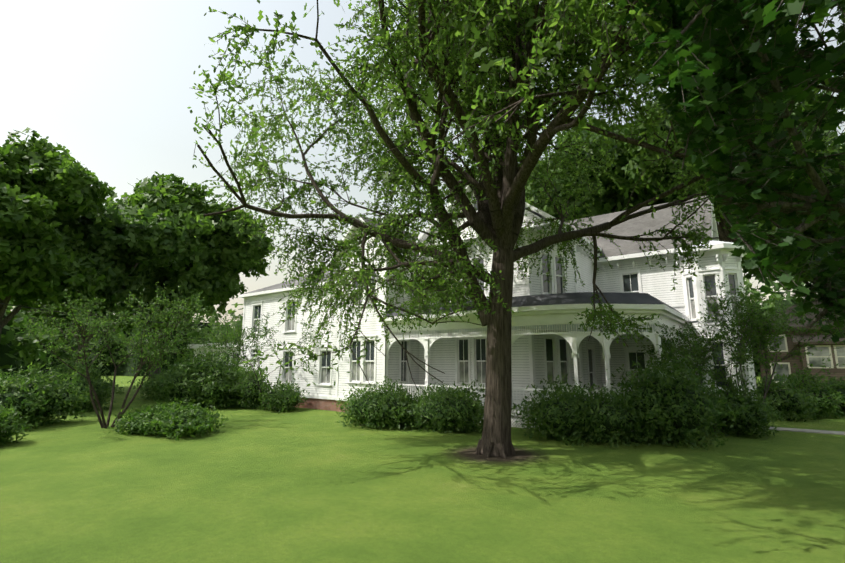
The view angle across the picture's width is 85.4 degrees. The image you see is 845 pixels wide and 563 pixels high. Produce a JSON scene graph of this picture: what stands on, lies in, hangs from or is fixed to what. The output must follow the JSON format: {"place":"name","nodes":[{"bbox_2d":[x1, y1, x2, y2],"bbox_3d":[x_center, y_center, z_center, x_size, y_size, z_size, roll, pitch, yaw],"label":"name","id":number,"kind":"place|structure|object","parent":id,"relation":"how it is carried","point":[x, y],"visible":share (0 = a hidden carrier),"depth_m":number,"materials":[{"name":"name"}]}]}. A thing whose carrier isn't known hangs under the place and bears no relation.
{"place":"outdoors","nodes":[
{"label":"outdoors","id":0,"kind":"place"},
{"bbox_2d":[0,127,115,338],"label":"tree","id":1,"kind":"object","parent":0,"point":[37,275],"depth_m":25.61,"materials":[{"name":"green plant"}]},
{"bbox_2d":[240,269,336,294],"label":"roof","id":2,"kind":"structure","parent":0,"point":[276,286],"depth_m":28.31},
{"bbox_2d":[0,272,817,380],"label":"treeline","id":3,"kind":"object","parent":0,"point":[28,347],"depth_m":80.16,"materials":[{"name":"green plant"}]},
{"bbox_2d":[0,375,844,562],"bbox_3d":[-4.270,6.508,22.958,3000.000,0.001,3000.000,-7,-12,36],"label":"lawn","id":4,"kind":"structure","parent":0,"point":[296,485],"depth_m":8.45,"materials":[{"name":"green plant"}]},
{"bbox_2d":[0,401,33,445],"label":"bush","id":5,"kind":"object","parent":4,"relation":"on","point":[4,438],"depth_m":13.68,"materials":[{"name":"green plant"}]},
{"bbox_2d":[0,362,94,430],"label":"bush","id":6,"kind":"object","parent":4,"relation":"on","point":[34,416],"depth_m":17.66,"materials":[{"name":"green plant"}]},
{"bbox_2d":[23,354,123,413],"bbox_3d":[-18.121,5.166,23.375,6.097,2.942,5.284,-7,-12,36],"label":"bush","id":7,"kind":"object","parent":4,"relation":"on","point":[103,387],"depth_m":23.11,"materials":[{"name":"green plant"}]},
{"bbox_2d":[10,204,186,370],"bbox_3d":[-24.248,0.919,31.897,12.826,14.113,11.617,-7,-12,36],"label":"tree","id":8,"kind":"object","parent":4,"relation":"on","point":[125,244],"depth_m":31.11,"materials":[{"name":"green plant"}]},
{"bbox_2d":[10,280,214,427],"bbox_3d":[-11.587,2.735,17.621,6.677,5.620,7.077,-7,-12,36],"label":"tree","id":9,"kind":"object","parent":4,"relation":"on","point":[157,347],"depth_m":17.61,"materials":[{"name":"green plant"}]},
{"bbox_2d":[108,402,169,435],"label":"bush","id":10,"kind":"object","parent":4,"relation":"on","point":[124,424],"depth_m":15.65,"materials":[{"name":"green plant"}]},
{"bbox_2d":[133,364,178,400],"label":"bush","id":11,"kind":"object","parent":4,"relation":"on","point":[156,395],"depth_m":29.07,"materials":[{"name":"green plant"}]},
{"bbox_2d":[121,397,231,440],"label":"bush","id":12,"kind":"object","parent":4,"relation":"on","point":[197,423],"depth_m":15.18,"materials":[{"name":"green plant"}]},
{"bbox_2d":[102,171,274,389],"bbox_3d":[-23.779,-0.152,40.551,15.952,19.228,18.239,-7,-12,36],"label":"tree","id":13,"kind":"object","parent":4,"relation":"on","point":[177,200],"depth_m":39.14,"materials":[{"name":"green plant"}]},
{"bbox_2d":[148,350,248,409],"bbox_3d":[-12.009,5.512,25.965,5.897,3.179,6.146,1,-10,-5],"label":"bush","id":14,"kind":"object","parent":4,"relation":"on","point":[169,391],"depth_m":24.13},
{"bbox_2d":[159,345,254,409],"bbox_3d":[-11.934,5.277,25.948,5.934,3.589,5.578,-7,-12,36],"label":"bush","id":15,"kind":"object","parent":4,"relation":"on","point":[208,363],"depth_m":24.49,"materials":[{"name":"green plant"}]},
{"bbox_2d":[224,365,271,408],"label":"bush","id":16,"kind":"object","parent":4,"relation":"on","point":[242,401],"depth_m":24.30,"materials":[{"name":"green plant"}]},
{"bbox_2d":[187,306,337,407],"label":"tree","id":17,"kind":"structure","parent":4,"relation":"on","point":[239,335],"depth_m":23.48,"materials":[{"name":"green plant"}]},
{"bbox_2d":[257,376,309,413],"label":"bush","id":18,"kind":"object","parent":4,"relation":"on","point":[279,393],"depth_m":23.00,"materials":[{"name":"green plant"}]},
{"bbox_2d":[295,398,348,411],"bbox_3d":[0.255,7.182,28.392,33.230,0.560,14.360,-7,-12,36],"label":"house foundation","id":19,"kind":"object","parent":4,"relation":"on","point":[319,404],"visible":0.04,"depth_m":23.75,"materials":[{"name":"red brick"}]},
{"bbox_2d":[332,376,427,430],"bbox_3d":[-1.494,4.734,18.153,4.817,1.892,4.182,-7,-12,36],"label":"bush","id":20,"kind":"object","parent":4,"relation":"on","point":[376,419],"depth_m":17.16,"materials":[{"name":"green plant"}]},
{"bbox_2d":[401,377,484,433],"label":"bush","id":21,"kind":"object","parent":4,"relation":"on","point":[440,393],"depth_m":16.07,"materials":[{"name":"green plant"}]},
{"bbox_2d":[187,185,756,415],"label":"house trim","id":22,"kind":"structure","parent":4,"relation":"on","point":[554,315],"depth_m":20.73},
{"bbox_2d":[0,303,230,325],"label":"service wire","id":23,"kind":"object","parent":22,"relation":"attached to","point":[90,315],"visible":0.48,"depth_m":20.10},
{"bbox_2d":[445,162,539,202],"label":"tree","id":24,"kind":"object","parent":4,"relation":"on","point":[477,176],"depth_m":53.25,"materials":[{"name":"green plant"}]},
{"bbox_2d":[187,0,844,457],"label":"elm","id":25,"kind":"object","parent":4,"relation":"on","point":[553,6],"depth_m":12.68,"materials":[{"name":"green plant"}]},
{"bbox_2d":[226,0,699,202],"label":"elm sprays","id":26,"kind":"object","parent":25,"relation":"attached to","point":[431,99],"visible":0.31,"depth_m":12.02,"materials":[{"name":"green plant"}]},
{"bbox_2d":[511,374,671,446],"bbox_3d":[5.114,4.064,14.751,5.241,2.061,3.954,-7,-12,36],"label":"bush","id":27,"kind":"object","parent":4,"relation":"on","point":[575,432],"depth_m":13.91,"materials":[{"name":"green plant"}]},
{"bbox_2d":[594,346,751,449],"bbox_3d":[7.974,3.602,14.797,4.464,2.981,5.268,-7,-12,36],"label":"bush","id":28,"kind":"object","parent":4,"relation":"on","point":[668,430],"depth_m":13.65,"materials":[{"name":"green plant"}]},
{"bbox_2d":[636,316,765,433],"bbox_3d":[9.630,3.240,16.281,4.235,4.139,5.092,-7,-12,36],"label":"tall shrub","id":29,"kind":"object","parent":4,"relation":"on","point":[685,349],"depth_m":16.22,"materials":[{"name":"green plant"}]},
{"bbox_2d":[707,369,783,437],"bbox_3d":[10.746,4.225,16.244,3.207,2.240,3.288,-7,-12,36],"label":"bush","id":30,"kind":"object","parent":4,"relation":"on","point":[763,412],"depth_m":15.12,"materials":[{"name":"green plant"}]},
{"bbox_2d":[696,274,844,407],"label":"tree","id":31,"kind":"object","parent":4,"relation":"on","point":[753,327],"depth_m":17.34,"materials":[{"name":"green plant"}]},
{"bbox_2d":[741,134,844,288],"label":"tree","id":32,"kind":"object","parent":4,"relation":"on","point":[810,232],"depth_m":35.77,"materials":[{"name":"green plant"}]},
{"bbox_2d":[755,370,832,421],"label":"bush","id":33,"kind":"object","parent":4,"relation":"on","point":[803,412],"depth_m":19.32,"materials":[{"name":"green plant"}]},
{"bbox_2d":[757,326,844,384],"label":"trim","id":34,"kind":"structure","parent":4,"relation":"on","point":[815,370],"depth_m":33.09,"materials":[{"name":"wood"}]},
{"bbox_2d":[760,331,844,387],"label":"neighboring house","id":35,"kind":"structure","parent":4,"relation":"on","point":[799,364],"depth_m":33.97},
{"bbox_2d":[755,289,844,341],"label":"neighbour roof","id":36,"kind":"structure","parent":35,"relation":"on","point":[807,337],"depth_m":34.20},
{"bbox_2d":[767,334,844,382],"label":"window frames","id":37,"kind":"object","parent":35,"relation":"attached to","point":[830,356],"visible":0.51,"depth_m":32.56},
{"bbox_2d":[770,336,844,380],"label":"windows","id":38,"kind":"structure","parent":37,"relation":"in","point":[816,361],"depth_m":32.52,"materials":[{"name":"grey glass"}]},
{"bbox_2d":[776,364,844,418],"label":"bush","id":39,"kind":"object","parent":4,"relation":"on","point":[827,412],"depth_m":20.15,"materials":[{"name":"green plant"}]},
{"bbox_2d":[809,374,844,415],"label":"bush","id":40,"kind":"object","parent":4,"relation":"on","point":[837,384],"depth_m":21.17,"materials":[{"name":"green plant"}]},
{"bbox_2d":[0,0,844,327],"label":"sky","id":41,"kind":"structure","parent":0,"point":[110,82],"materials":[{"name":"white"}]},
{"bbox_2d":[241,190,749,401],"bbox_3d":[0.259,1.662,29.363,33.300,10.670,14.420,-7,-12,36],"label":"house siding","id":42,"kind":"object","parent":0,"point":[657,281],"visible":0.15,"depth_m":22.78,"materials":[{"name":"white wood"}]},
{"bbox_2d":[198,203,743,393],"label":"windows","id":43,"kind":"structure","parent":42,"relation":"in","point":[481,354],"depth_m":21.97,"materials":[{"name":"black glass"}]},
{"bbox_2d":[359,196,711,258],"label":"house roof shingles","id":44,"kind":"object","parent":42,"relation":"on","point":[640,225],"visible":0.07,"depth_m":24.36,"materials":[{"name":"grey"}]},
{"bbox_2d":[696,240,733,246],"bbox_3d":[13.588,-1.732,21.777,3.000,0.580,2.650,-7,-12,36],"label":"bay window roof","id":45,"kind":"structure","parent":42,"relation":"attached to","point":[712,242],"depth_m":20.79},
{"bbox_2d":[254,280,745,386],"bbox_3d":[1.520,2.705,23.272,25.845,5.300,4.144,-2,-10,14],"label":"house window blind","id":46,"kind":"object","parent":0,"point":[549,368],"visible":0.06,"depth_m":21.91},
{"bbox_2d":[398,324,655,333],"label":"house porch ceiling","id":47,"kind":"structure","parent":0,"point":[569,326],"depth_m":19.68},
{"bbox_2d":[383,292,681,316],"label":"porch roof","id":48,"kind":"structure","parent":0,"point":[582,298],"depth_m":17.09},
{"bbox_2d":[473,413,631,431],"bbox_3d":[5.271,5.509,18.588,13.872,0.450,5.091,0,-10,0],"label":"house porch lattice","id":49,"kind":"object","parent":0,"point":[514,418],"visible":0.12,"depth_m":17.25,"materials":[{"name":"white wood"}]},
{"bbox_2d":[525,116,661,220],"bbox_3d":[16.933,-2.937,42.183,15.927,25.281,19.257,-7,-12,36],"label":"tree","id":50,"kind":"object","parent":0,"point":[613,199],"depth_m":37.44,"materials":[{"name":"green plant"}]},
{"bbox_2d":[611,79,842,386],"bbox_3d":[21.938,-4.347,33.544,14.177,25.058,15.811,-7,-12,36],"label":"tree","id":51,"kind":"object","parent":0,"point":[632,169],"depth_m":32.58,"materials":[{"name":"green plant"}]},
{"bbox_2d":[617,0,844,360],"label":"maple","id":52,"kind":"object","parent":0,"point":[706,49],"depth_m":5.62,"materials":[{"name":"green plant"}]},
{"bbox_2d":[762,427,844,434],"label":"garden path","id":53,"kind":"structure","parent":0,"point":[811,431],"depth_m":16.28,"materials":[{"name":"concrete"}]}
]}

